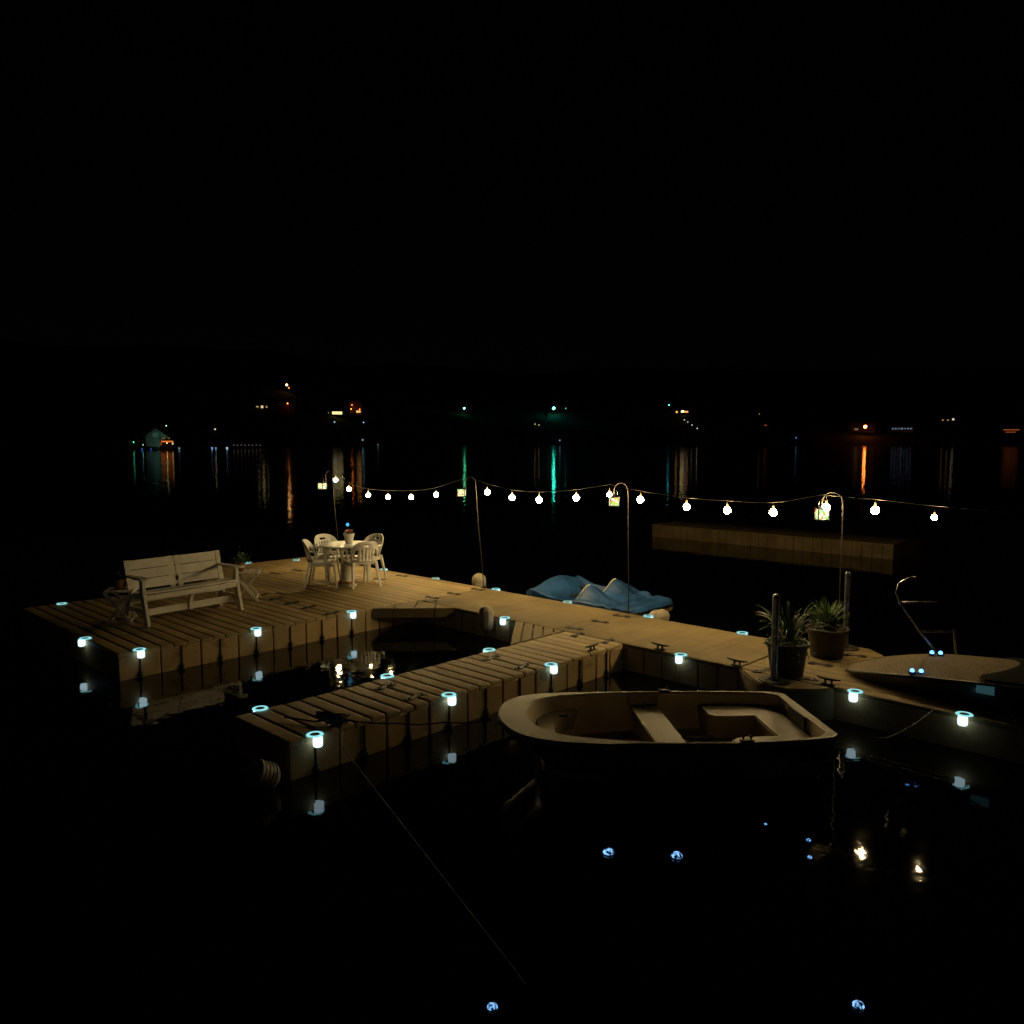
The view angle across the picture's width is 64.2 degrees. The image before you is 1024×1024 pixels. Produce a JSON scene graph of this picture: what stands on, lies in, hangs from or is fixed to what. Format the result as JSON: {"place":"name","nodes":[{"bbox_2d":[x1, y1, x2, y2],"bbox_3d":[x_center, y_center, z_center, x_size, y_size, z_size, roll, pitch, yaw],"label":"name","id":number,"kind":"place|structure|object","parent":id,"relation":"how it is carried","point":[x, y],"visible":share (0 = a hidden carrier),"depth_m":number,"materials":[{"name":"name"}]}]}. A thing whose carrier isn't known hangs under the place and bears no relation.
{"place":"outdoors","nodes":[
{"label":"outdoors","id":0,"kind":"place"},
{"bbox_2d":[0,445,1023,1023],"bbox_3d":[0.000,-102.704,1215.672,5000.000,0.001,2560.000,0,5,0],"label":"water","id":1,"kind":"structure","parent":0,"point":[160,863],"depth_m":6.41,"materials":[{"name":"black liquid"}]},
{"bbox_2d":[21,557,483,680],"bbox_3d":[-4.230,1.581,13.431,6.415,0.506,6.054,5,7,44],"label":"floating dock","id":2,"kind":"object","parent":1,"relation":"on","point":[287,610],"visible":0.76,"depth_m":11.79,"materials":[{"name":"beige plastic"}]},
{"bbox_2d":[78,637,91,646],"bbox_3d":[-5.414,1.647,10.352,0.146,0.100,0.148,0,5,1],"label":"dock light","id":3,"kind":"object","parent":2,"relation":"attached to","point":[81,641],"visible":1,"depth_m":10.29,"materials":[{"name":"white plastic"}]},
{"bbox_2d":[102,587,138,624],"bbox_3d":[-5.400,1.303,11.285,0.390,0.476,0.400,-1,5,-12],"label":"folding side table","id":4,"kind":"object","parent":2,"relation":"on","point":[122,605],"visible":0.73,"depth_m":11.14,"materials":[{"name":"white paint"}]},
{"bbox_2d":[108,571,126,589],"bbox_3d":[-5.428,0.929,11.276,0.269,0.267,0.248,-3,6,-27],"label":"potted plant","id":5,"kind":"object","parent":4,"relation":"on","point":[119,580],"visible":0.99,"depth_m":11.22,"materials":[{"name":"brown plant"}]},
{"bbox_2d":[133,648,145,657],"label":"dock light","id":6,"kind":"object","parent":2,"relation":"attached to","point":[140,652],"visible":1,"depth_m":9.75,"materials":[{"name":"white plastic"}]},
{"bbox_2d":[123,550,244,626],"bbox_3d":[-4.693,1.074,11.697,0.665,0.868,1.590,4,6,38],"label":"garden bench","id":7,"kind":"object","parent":2,"relation":"on","point":[141,579],"visible":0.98,"depth_m":11.70,"materials":[{"name":"white paint"}]},
{"bbox_2d":[235,569,260,601],"bbox_3d":[-4.170,1.165,12.869,0.390,0.476,0.400,-1,5,-12],"label":"folding side table","id":8,"kind":"object","parent":2,"relation":"on","point":[256,572],"visible":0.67,"depth_m":12.73,"materials":[{"name":"white paint"}]},
{"bbox_2d":[225,547,253,571],"bbox_3d":[-4.298,0.734,12.838,0.355,0.386,0.383,-5,7,-42],"label":"potted plant","id":9,"kind":"object","parent":8,"relation":"on","point":[238,560],"visible":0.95,"depth_m":12.79,"materials":[{"name":"green plant"}]},
{"bbox_2d":[251,627,261,635],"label":"dock light","id":10,"kind":"object","parent":2,"relation":"attached to","point":[257,632],"visible":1,"depth_m":10.84,"materials":[{"name":"white plastic"}]},
{"bbox_2d":[302,539,339,588],"bbox_3d":[-3.311,0.879,14.126,0.623,0.813,0.592,0,5,-5],"label":"plastic chair","id":11,"kind":"object","parent":2,"relation":"on","point":[311,560],"visible":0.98,"depth_m":13.92,"materials":[{"name":"white plastic"}]},
{"bbox_2d":[311,534,350,582],"bbox_3d":[-3.263,0.823,14.767,0.623,0.813,0.592,4,7,42],"label":"plastic chair","id":12,"kind":"object","parent":2,"relation":"on","point":[327,537],"visible":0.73,"depth_m":14.82,"materials":[{"name":"white plastic"}]},
{"bbox_2d":[325,470,340,563],"bbox_3d":[-3.683,0.209,16.844,0.528,2.132,0.060,5,7,44],"label":"hook pole","id":13,"kind":"object","parent":2,"relation":"attached to","point":[334,507],"visible":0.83,"depth_m":16.77,"materials":[{"name":"metal"}]},
{"bbox_2d":[317,474,326,489],"bbox_3d":[-3.964,-0.631,17.044,0.153,0.313,0.153,3,6,32],"label":"hanging lantern","id":14,"kind":"object","parent":13,"relation":"hanging from","point":[322,485],"visible":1,"depth_m":17.00,"materials":[{"name":"glass"}]},
{"bbox_2d":[319,541,369,585],"bbox_3d":[-2.880,0.911,14.282,0.950,0.717,0.950,0,5,0],"label":"round table","id":15,"kind":"object","parent":2,"relation":"on","point":[340,545],"visible":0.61,"depth_m":14.12,"materials":[{"name":"white plastic"}]},
{"bbox_2d":[343,529,354,543],"bbox_3d":[-2.859,0.424,14.268,0.227,0.253,0.210,2,6,26],"label":"potted plant","id":16,"kind":"object","parent":15,"relation":"on","point":[348,536],"visible":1,"depth_m":14.21,"materials":[{"name":"white ceramic"}]},
{"bbox_2d":[338,549,356,586],"bbox_3d":[-2.860,0.948,14.165,0.340,0.660,0.340,0,5,0],"label":"umbrella base","id":17,"kind":"object","parent":2,"relation":"on","point":[346,581],"visible":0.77,"depth_m":14.08,"materials":[{"name":"white plastic"}]},
{"bbox_2d":[346,610,355,618],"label":"dock light","id":18,"kind":"object","parent":2,"relation":"attached to","point":[352,614],"visible":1,"depth_m":11.93,"materials":[{"name":"white plastic"}]},
{"bbox_2d":[340,541,381,589],"bbox_3d":[-2.604,0.881,14.103,0.592,0.813,0.623,-3,6,-32],"label":"plastic chair","id":19,"kind":"object","parent":2,"relation":"on","point":[372,548],"visible":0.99,"depth_m":13.89,"materials":[{"name":"white plastic"}]},
{"bbox_2d":[345,533,386,582],"bbox_3d":[-2.641,0.819,14.810,0.592,0.813,0.623,4,6,38],"label":"plastic chair","id":20,"kind":"object","parent":2,"relation":"on","point":[371,537],"visible":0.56,"depth_m":14.86,"materials":[{"name":"white plastic"}]},
{"bbox_2d":[465,476,486,587],"bbox_3d":[-0.621,0.453,14.037,0.508,2.132,0.060,5,7,44],"label":"hook pole","id":21,"kind":"object","parent":2,"relation":"attached to","point":[483,586],"visible":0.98,"depth_m":13.96,"materials":[{"name":"metal"}]},
{"bbox_2d":[456,481,465,496],"bbox_3d":[-0.881,-0.426,14.213,0.153,0.313,0.153,1,5,6],"label":"hanging lantern","id":22,"kind":"object","parent":21,"relation":"hanging from","point":[461,491],"visible":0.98,"depth_m":14.16,"materials":[{"name":"glass"}]},
{"bbox_2d":[334,471,1021,519],"bbox_3d":[1.137,-0.199,12.276,13.380,0.495,0.092,5,7,44],"label":"light string","id":23,"kind":"object","parent":21,"relation":"hanging from","point":[825,506],"visible":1,"depth_m":11.05,"materials":[{"name":"glass"}]},
{"bbox_2d":[241,759,280,791],"bbox_3d":[-2.032,2.123,6.588,0.336,0.236,0.236,31,-9,-39],"label":"buoy","id":24,"kind":"object","parent":1,"relation":"on","point":[263,775],"visible":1,"depth_m":6.52,"materials":[{"name":"white plastic"}]},
{"bbox_2d":[233,632,622,780],"bbox_3d":[-0.533,1.981,8.823,0.999,0.506,4.756,5,7,44],"label":"floating dock","id":25,"kind":"object","parent":1,"relation":"on","point":[484,684],"visible":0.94,"depth_m":8.04,"materials":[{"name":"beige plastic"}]},
{"bbox_2d":[252,705,267,711],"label":"dock light","id":26,"kind":"object","parent":25,"relation":"attached to","point":[259,708],"visible":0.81,"depth_m":7.62,"materials":[{"name":"teal plastic"}]},
{"bbox_2d":[284,716,334,721],"bbox_3d":[-1.796,1.838,7.259,0.532,0.055,0.039,1,5,14],"label":"mooring rope","id":27,"kind":"object","parent":25,"relation":"on","point":[304,719],"visible":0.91,"depth_m":7.26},
{"bbox_2d":[306,731,323,747],"bbox_3d":[-1.681,1.941,6.960,0.146,0.100,0.148,0,5,-3],"label":"dock light","id":28,"kind":"object","parent":25,"relation":"attached to","point":[317,736],"visible":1,"depth_m":6.91,"materials":[{"name":"white plastic"}]},
{"bbox_2d":[316,711,336,717],"bbox_3d":[-1.640,1.854,7.395,0.111,0.038,0.394,-4,6,-40],"label":"rope end","id":29,"kind":"object","parent":25,"relation":"on","point":[320,712],"visible":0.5,"depth_m":7.48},
{"bbox_2d":[322,713,348,723],"bbox_3d":[-1.557,1.827,7.205,0.237,0.090,0.149,0,5,0],"label":"rope coil","id":30,"kind":"object","parent":25,"relation":"on","point":[326,717],"visible":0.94,"depth_m":7.18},
{"bbox_2d":[325,714,349,726],"bbox_3d":[-1.537,1.847,7.204,0.050,0.073,0.252,5,7,44],"label":"dock cleat","id":31,"kind":"object","parent":25,"relation":"on","point":[336,725],"visible":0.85,"depth_m":7.18,"materials":[{"name":"black metal"}]},
{"bbox_2d":[339,718,492,724],"bbox_3d":[-0.853,1.837,7.169,1.372,0.074,0.038,0,5,3],"label":"mooring rope","id":32,"kind":"object","parent":31,"relation":"attached to","point":[420,724],"visible":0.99,"depth_m":7.16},
{"bbox_2d":[380,673,393,678],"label":"dock light","id":33,"kind":"object","parent":25,"relation":"attached to","point":[384,676],"visible":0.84,"depth_m":8.69,"materials":[{"name":"teal plastic"}]},
{"bbox_2d":[442,692,455,705],"bbox_3d":[-0.622,1.847,8.052,0.146,0.100,0.148,0,5,-3],"label":"dock light","id":34,"kind":"object","parent":25,"relation":"attached to","point":[451,696],"visible":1,"depth_m":8.00,"materials":[{"name":"white plastic"}]},
{"bbox_2d":[483,648,494,651],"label":"dock light","id":35,"kind":"object","parent":25,"relation":"attached to","point":[488,649],"visible":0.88,"depth_m":9.78,"materials":[{"name":"plastic"}]},
{"bbox_2d":[544,662,557,673],"bbox_3d":[0.437,1.752,9.145,0.148,0.100,0.146,0,5,1],"label":"dock light","id":36,"kind":"object","parent":25,"relation":"attached to","point":[553,667],"visible":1,"depth_m":9.10,"materials":[{"name":"white plastic"}]},
{"bbox_2d":[585,643,598,651],"bbox_3d":[0.964,1.623,9.784,0.050,0.073,0.252,5,7,44],"label":"dock cleat","id":37,"kind":"object","parent":25,"relation":"on","point":[591,646],"visible":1,"depth_m":9.76,"materials":[{"name":"black metal"}]},
{"bbox_2d":[341,722,524,982],"bbox_3d":[-0.619,2.230,5.467,0.134,0.479,3.833,-3,6,-28],"label":"mooring rope","id":38,"kind":"object","parent":1,"relation":"on","point":[497,947],"visible":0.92,"depth_m":5.17,"materials":[{"name":"black fabric"}]},
{"bbox_2d":[472,573,485,586],"bbox_3d":[-0.580,1.286,14.349,0.250,0.424,0.250,0,5,0],"label":"boat fender","id":39,"kind":"object","parent":1,"relation":"on","point":[477,579],"visible":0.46,"depth_m":14.24,"materials":[{"name":"white plastic"}]},
{"bbox_2d":[487,1002,497,1011],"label":"float light","id":40,"kind":"object","parent":1,"relation":"on","point":[492,1006],"visible":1,"depth_m":4.08,"materials":[{"name":"blue plastic"}]},
{"bbox_2d":[526,575,673,615],"bbox_3d":[1.321,1.450,13.290,2.542,0.713,1.225,5,7,43],"label":"pedal boat","id":41,"kind":"object","parent":1,"relation":"on","point":[611,596],"visible":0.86,"depth_m":13.12,"materials":[{"name":"blue plastic"}]},
{"bbox_2d":[603,848,613,855],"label":"float light","id":42,"kind":"object","parent":1,"relation":"on","point":[608,851],"visible":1,"depth_m":5.60,"materials":[{"name":"blue plastic"}]},
{"bbox_2d":[649,609,670,620],"bbox_3d":[2.143,1.514,11.810,0.365,0.210,0.210,-3,6,-30],"label":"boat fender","id":43,"kind":"object","parent":1,"relation":"on","point":[662,614],"visible":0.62,"depth_m":11.72,"materials":[{"name":"beige plastic"}]},
{"bbox_2d":[494,686,837,786],"bbox_3d":[1.233,2.020,7.110,2.785,0.606,1.392,0,5,-5],"label":"rowing dinghy","id":44,"kind":"object","parent":1,"relation":"on","point":[661,736],"visible":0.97,"depth_m":6.83,"materials":[{"name":"beige plastic"}]},
{"bbox_2d":[671,851,682,859],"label":"float light","id":45,"kind":"object","parent":1,"relation":"on","point":[676,855],"visible":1,"depth_m":5.55,"materials":[{"name":"blue plastic"}]},
{"bbox_2d":[419,588,1023,763],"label":"floating dock","id":46,"kind":"object","parent":1,"relation":"on","point":[706,663],"visible":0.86,"depth_m":9.43,"materials":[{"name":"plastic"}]},
{"bbox_2d":[479,605,492,633],"bbox_3d":[-0.370,1.537,11.627,0.203,0.414,0.203,0,5,0],"label":"boat fender","id":47,"kind":"object","parent":46,"relation":"attached to","point":[485,618],"visible":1,"depth_m":11.55,"materials":[{"name":"white plastic"}]},
{"bbox_2d":[500,616,509,624],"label":"dock light","id":48,"kind":"object","parent":46,"relation":"attached to","point":[503,620],"visible":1,"depth_m":11.50,"materials":[{"name":"white plastic"}]},
{"bbox_2d":[614,482,632,613],"bbox_3d":[1.622,0.632,11.962,0.348,2.131,0.060,5,7,44],"label":"hook pole","id":49,"kind":"object","parent":46,"relation":"attached to","point":[628,611],"visible":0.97,"depth_m":11.88,"materials":[{"name":"metal"}]},
{"bbox_2d":[608,486,619,505],"bbox_3d":[1.506,-0.243,11.999,0.153,0.312,0.153,0,5,-2],"label":"hanging lantern","id":50,"kind":"object","parent":49,"relation":"hanging from","point":[614,499],"visible":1,"depth_m":11.94,"materials":[{"name":"glass"}]},
{"bbox_2d":[651,642,668,650],"bbox_3d":[1.784,1.620,9.826,0.252,0.073,0.050,5,7,44],"label":"dock cleat","id":51,"kind":"object","parent":46,"relation":"on","point":[661,645],"visible":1,"depth_m":9.81,"materials":[{"name":"black metal"}]},
{"bbox_2d":[675,653,686,663],"bbox_3d":[1.979,1.716,9.560,0.146,0.100,0.148,0,5,1],"label":"dock light","id":52,"kind":"object","parent":46,"relation":"attached to","point":[678,658],"visible":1,"depth_m":9.50,"materials":[{"name":"white plastic"}]},
{"bbox_2d":[727,657,747,666],"bbox_3d":[2.517,1.681,9.120,0.252,0.073,0.050,5,7,44],"label":"dock cleat","id":53,"kind":"object","parent":46,"relation":"on","point":[735,661],"visible":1,"depth_m":9.11,"materials":[{"name":"black metal"}]},
{"bbox_2d":[757,595,831,678],"bbox_3d":[2.995,1.318,8.720,0.814,0.862,1.030,1,5,10],"label":"potted plant","id":54,"kind":"object","parent":46,"relation":"on","point":[793,653],"visible":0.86,"depth_m":8.62,"materials":[{"name":"green plant"}]},
{"bbox_2d":[817,675,840,685],"bbox_3d":[3.265,1.742,8.415,0.252,0.073,0.050,5,7,44],"label":"dock cleat","id":55,"kind":"object","parent":46,"relation":"on","point":[831,680],"visible":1,"depth_m":8.41,"materials":[{"name":"black metal"}]},
{"bbox_2d":[806,595,852,659],"bbox_3d":[3.657,1.331,9.485,0.603,0.704,0.572,2,5,24],"label":"potted plant","id":56,"kind":"object","parent":46,"relation":"on","point":[826,645],"visible":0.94,"depth_m":9.37,"materials":[{"name":"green plant"}]},
{"bbox_2d":[821,492,842,624],"bbox_3d":[3.831,0.822,9.781,0.308,2.131,0.060,5,7,44],"label":"hook pole","id":57,"kind":"object","parent":46,"relation":"attached to","point":[841,546],"visible":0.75,"depth_m":9.68,"materials":[{"name":"metal"}]},
{"bbox_2d":[814,499,830,519],"bbox_3d":[3.730,-0.062,9.803,0.153,0.312,0.153,0,5,4],"label":"hanging lantern","id":58,"kind":"object","parent":57,"relation":"hanging from","point":[821,513],"visible":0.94,"depth_m":9.75,"materials":[{"name":"glass"}]},
{"bbox_2d":[847,689,862,701],"bbox_3d":[3.431,1.837,8.163,0.148,0.100,0.146,0,5,-3],"label":"dock light","id":59,"kind":"object","parent":46,"relation":"attached to","point":[853,695],"visible":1,"depth_m":8.11,"materials":[{"name":"white plastic"}]},
{"bbox_2d":[832,710,932,738],"bbox_3d":[3.358,1.889,7.271,1.441,0.212,0.092,-3,6,-30],"label":"mooring rope","id":60,"kind":"object","parent":46,"relation":"attached to","point":[888,736],"visible":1,"depth_m":7.20,"materials":[{"name":"black fabric"}]},
{"bbox_2d":[955,711,972,725],"bbox_3d":[4.143,1.896,7.478,0.148,0.100,0.146,0,5,-3],"label":"dock light","id":61,"kind":"object","parent":46,"relation":"attached to","point":[962,718],"visible":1,"depth_m":7.43,"materials":[{"name":"white plastic"}]},
{"bbox_2d":[770,594,779,680],"bbox_3d":[2.749,2.220,8.599,0.074,2.750,0.074,0,5,0],"label":"dock piling","id":62,"kind":"object","parent":1,"relation":"in","point":[775,635],"visible":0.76,"depth_m":8.49,"materials":[{"name":"metal"}]},
{"bbox_2d":[652,519,920,559],"bbox_3d":[7.351,0.747,22.661,6.898,0.491,2.000,5,7,44],"label":"floating dock","id":63,"kind":"object","parent":1,"relation":"on","point":[883,546],"visible":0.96,"depth_m":21.62,"materials":[{"name":"brown wood"}]},
{"bbox_2d":[843,571,851,647],"bbox_3d":[4.050,2.093,9.940,0.074,2.770,0.074,0,5,0],"label":"dock piling","id":64,"kind":"object","parent":1,"relation":"in","point":[847,593],"visible":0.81,"depth_m":9.82,"materials":[{"name":"metal"}]},
{"bbox_2d":[852,1000,864,1010],"bbox_3d":[1.740,2.478,4.100,0.062,0.034,0.063,3,6,33],"label":"float light","id":65,"kind":"object","parent":1,"relation":"on","point":[858,1005],"visible":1,"depth_m":4.08,"materials":[{"name":"blue plastic"}]},
{"bbox_2d":[0,340,1023,449],"bbox_3d":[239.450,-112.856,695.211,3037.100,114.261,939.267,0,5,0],"label":"hills","id":66,"kind":"structure","parent":0,"point":[81,397],"depth_m":645.69,"materials":[{"name":"black"}]},
{"bbox_2d":[133,432,138,446],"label":"pine tree","id":67,"kind":"object","parent":66,"relation":"on","point":[136,441],"visible":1,"depth_m":265.04,"materials":[{"name":"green plant"}]},
{"bbox_2d":[144,424,174,447],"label":"house","id":68,"kind":"structure","parent":66,"relation":"on","point":[154,435],"depth_m":266.93,"materials":[{"name":"grey"}]},
{"bbox_2d":[152,432,157,436],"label":"window","id":69,"kind":"structure","parent":68,"relation":"in","point":[154,434],"depth_m":266.70,"materials":[{"name":"white paint"}]},
{"bbox_2d":[158,436,173,449],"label":"boathouse","id":70,"kind":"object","parent":66,"relation":"on","point":[167,443],"visible":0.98,"depth_m":257.07,"materials":[{"name":"brown wood"}]},
{"bbox_2d":[253,400,295,416],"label":"house","id":71,"kind":"structure","parent":66,"relation":"on","point":[287,408],"depth_m":469.05,"materials":[{"name":"brown"}]},
{"bbox_2d":[324,407,349,418],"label":"house","id":72,"kind":"structure","parent":66,"relation":"on","point":[341,412],"depth_m":511.52,"materials":[{"name":"brown"}]},
{"bbox_2d":[332,411,341,414],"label":"window","id":73,"kind":"structure","parent":72,"relation":"in","point":[333,412],"depth_m":510.58,"materials":[{"name":"white paint"}]},
{"bbox_2d":[344,394,350,408],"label":"pine tree","id":74,"kind":"object","parent":66,"relation":"on","point":[346,406],"visible":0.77,"depth_m":529.60,"materials":[{"name":"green plant"}]},
{"bbox_2d":[349,400,362,414],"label":"house","id":75,"kind":"structure","parent":66,"relation":"on","point":[355,406],"depth_m":568.33,"materials":[{"name":"brown"}]},
{"bbox_2d":[672,408,689,415],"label":"house","id":76,"kind":"structure","parent":66,"relation":"on","point":[678,411],"depth_m":715.54,"materials":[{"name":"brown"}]},
{"bbox_2d":[761,421,770,427],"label":"house","id":77,"kind":"structure","parent":66,"relation":"on","point":[764,424],"depth_m":648.83,"materials":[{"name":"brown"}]},
{"bbox_2d":[850,422,875,432],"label":"house","id":78,"kind":"structure","parent":66,"relation":"on","point":[859,427],"depth_m":616.30,"materials":[{"name":"brown"}]},
{"bbox_2d":[888,424,913,432],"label":"house","id":79,"kind":"structure","parent":66,"relation":"on","point":[905,427],"depth_m":620.81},
{"bbox_2d":[940,415,956,422],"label":"house","id":80,"kind":"structure","parent":66,"relation":"on","point":[947,418],"depth_m":667.40,"materials":[{"name":"brown"}]},
{"bbox_2d":[1000,426,1022,434],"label":"house","id":81,"kind":"structure","parent":66,"relation":"on","point":[1018,430],"depth_m":606.19,"materials":[{"name":"brown"}]},
{"bbox_2d":[0,0,1023,373],"label":"sky","id":82,"kind":"structure","parent":0,"point":[514,186],"materials":[{"name":"black"}]},
{"bbox_2d":[845,576,1023,715],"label":"speedboat","id":83,"kind":"object","parent":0,"point":[983,677],"visible":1,"depth_m":7.96,"materials":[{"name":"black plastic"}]},
{"bbox_2d":[976,685,994,695],"bbox_3d":[4.388,1.647,7.565,0.150,0.085,0.006,5,7,44],"label":"side window","id":84,"kind":"structure","parent":83,"relation":"in","point":[987,690],"depth_m":7.56,"materials":[{"name":"blue glass"}]}
]}

